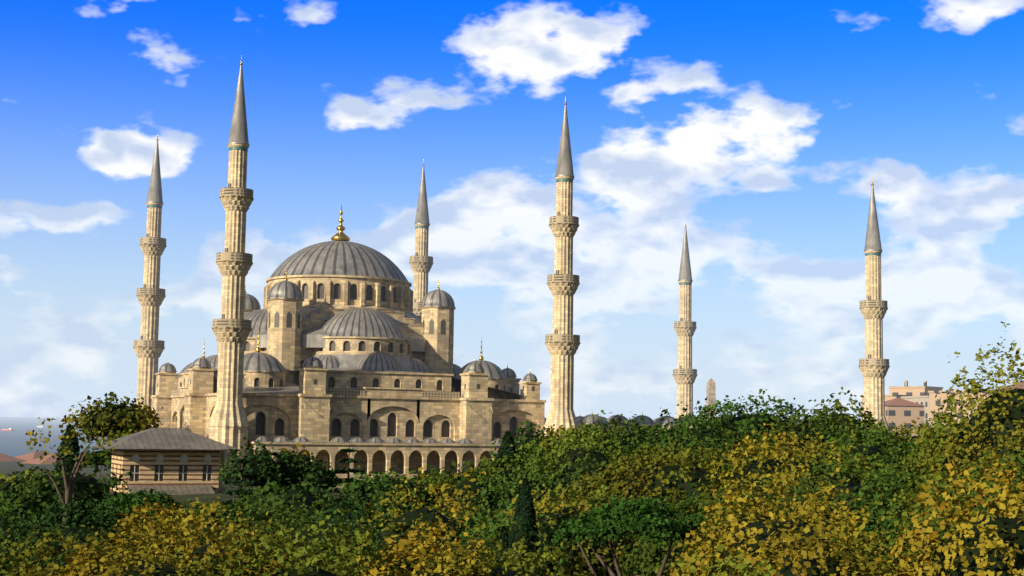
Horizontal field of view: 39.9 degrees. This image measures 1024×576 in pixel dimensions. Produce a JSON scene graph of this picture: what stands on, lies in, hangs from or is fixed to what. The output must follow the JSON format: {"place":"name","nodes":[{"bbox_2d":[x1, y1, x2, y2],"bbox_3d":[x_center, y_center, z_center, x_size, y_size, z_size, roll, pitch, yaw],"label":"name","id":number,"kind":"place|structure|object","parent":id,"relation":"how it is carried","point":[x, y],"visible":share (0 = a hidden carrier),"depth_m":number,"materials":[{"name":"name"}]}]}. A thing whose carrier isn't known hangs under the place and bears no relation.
{"place":"outdoors","nodes":[
{"label":"outdoors","id":0,"kind":"place"},
{"bbox_2d":[0,417,107,456],"bbox_3d":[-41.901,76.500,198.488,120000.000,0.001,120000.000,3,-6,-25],"label":"sea","id":1,"kind":"structure","parent":0,"point":[13,444],"depth_m":4106.52,"materials":[{"name":"blue liquid"}]},
{"bbox_2d":[0,425,43,430],"bbox_3d":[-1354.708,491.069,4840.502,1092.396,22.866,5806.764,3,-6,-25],"label":"boats","id":2,"kind":"object","parent":1,"relation":"on","point":[10,429],"visible":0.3,"depth_m":5355.87,"materials":[{"name":"white"}]},
{"bbox_2d":[0,461,463,516],"bbox_3d":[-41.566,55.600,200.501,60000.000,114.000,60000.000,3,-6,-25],"label":"ground","id":3,"kind":"structure","parent":0,"point":[8,467],"depth_m":237.85,"materials":[{"name":"green plant"}]},
{"bbox_2d":[0,452,81,463],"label":"rooftops","id":4,"kind":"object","parent":3,"relation":"on","point":[30,458],"depth_m":318.01,"materials":[{"name":"brown tile"}]},
{"bbox_2d":[133,133,166,424],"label":"minaret","id":5,"kind":"object","parent":3,"relation":"on","point":[148,347],"visible":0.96,"depth_m":262.68,"materials":[{"name":"stone"}]},
{"bbox_2d":[92,428,254,494],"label":"pavilion building","id":6,"kind":"structure","parent":3,"relation":"on","point":[177,461],"depth_m":188.28,"materials":[{"name":"grey stone"}]},
{"bbox_2d":[208,55,253,468],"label":"minaret","id":7,"kind":"object","parent":3,"relation":"on","point":[228,423],"visible":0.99,"depth_m":204.27,"materials":[{"name":"stone"}]},
{"bbox_2d":[149,275,545,487],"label":"mosque walls","id":8,"kind":"structure","parent":3,"relation":"on","point":[325,405],"depth_m":221.34,"materials":[{"name":"beige stone"}]},
{"bbox_2d":[158,241,537,443],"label":"blue mosque lead domes","id":9,"kind":"structure","parent":8,"relation":"on","point":[339,258],"depth_m":230.24,"materials":[{"name":"metal"}]},
{"bbox_2d":[167,204,530,372],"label":"finials","id":10,"kind":"object","parent":9,"relation":"on","point":[340,235],"visible":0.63,"depth_m":245.88,"materials":[{"name":"gold metal"}]},
{"bbox_2d":[409,159,433,315],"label":"minaret","id":11,"kind":"object","parent":3,"relation":"on","point":[421,263],"visible":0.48,"depth_m":286.68,"materials":[{"name":"stone"}]},
{"bbox_2d":[3,436,941,575],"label":"tree trunks","id":12,"kind":"object","parent":3,"relation":"on","point":[70,482],"visible":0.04,"depth_m":113.13,"materials":[{"name":"brown plant"}]},
{"bbox_2d":[0,322,1023,575],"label":"trees","id":13,"kind":"object","parent":12,"relation":"attached to","point":[764,492],"visible":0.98,"depth_m":81.88,"materials":[{"name":"green plant"}]},
{"bbox_2d":[544,96,580,435],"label":"minaret","id":14,"kind":"object","parent":3,"relation":"on","point":[562,343],"visible":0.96,"depth_m":227.14,"materials":[{"name":"stone"}]},
{"bbox_2d":[544,419,707,432],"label":"courtyard walls","id":15,"kind":"structure","parent":3,"relation":"on","point":[608,425],"depth_m":236.47,"materials":[{"name":"beige stone"}]},
{"bbox_2d":[544,414,811,425],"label":"courtyard lead domes","id":16,"kind":"structure","parent":15,"relation":"on","point":[593,419],"depth_m":238.88,"materials":[{"name":"grey metal"}]},
{"bbox_2d":[672,221,696,418],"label":"minaret","id":17,"kind":"object","parent":3,"relation":"on","point":[684,374],"visible":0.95,"depth_m":311.24,"materials":[{"name":"stone"}]},
{"bbox_2d":[706,378,715,416],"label":"obelisk","id":18,"kind":"object","parent":3,"relation":"on","point":[711,390],"visible":0.27,"depth_m":325.18,"materials":[{"name":"stone"}]},
{"bbox_2d":[858,177,890,432],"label":"minaret","id":19,"kind":"object","parent":3,"relation":"on","point":[873,366],"visible":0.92,"depth_m":253.43,"materials":[{"name":"stone"}]},
{"bbox_2d":[862,381,1023,439],"bbox_3d":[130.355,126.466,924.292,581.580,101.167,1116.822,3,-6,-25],"label":"distant city buildings","id":20,"kind":"structure","parent":3,"relation":"on","point":[906,403],"depth_m":355.77,"materials":[{"name":"beige concrete"}]},
{"bbox_2d":[0,0,1023,420],"label":"sky","id":21,"kind":"structure","parent":0,"point":[764,127],"materials":[{"name":"blue"}]}
]}

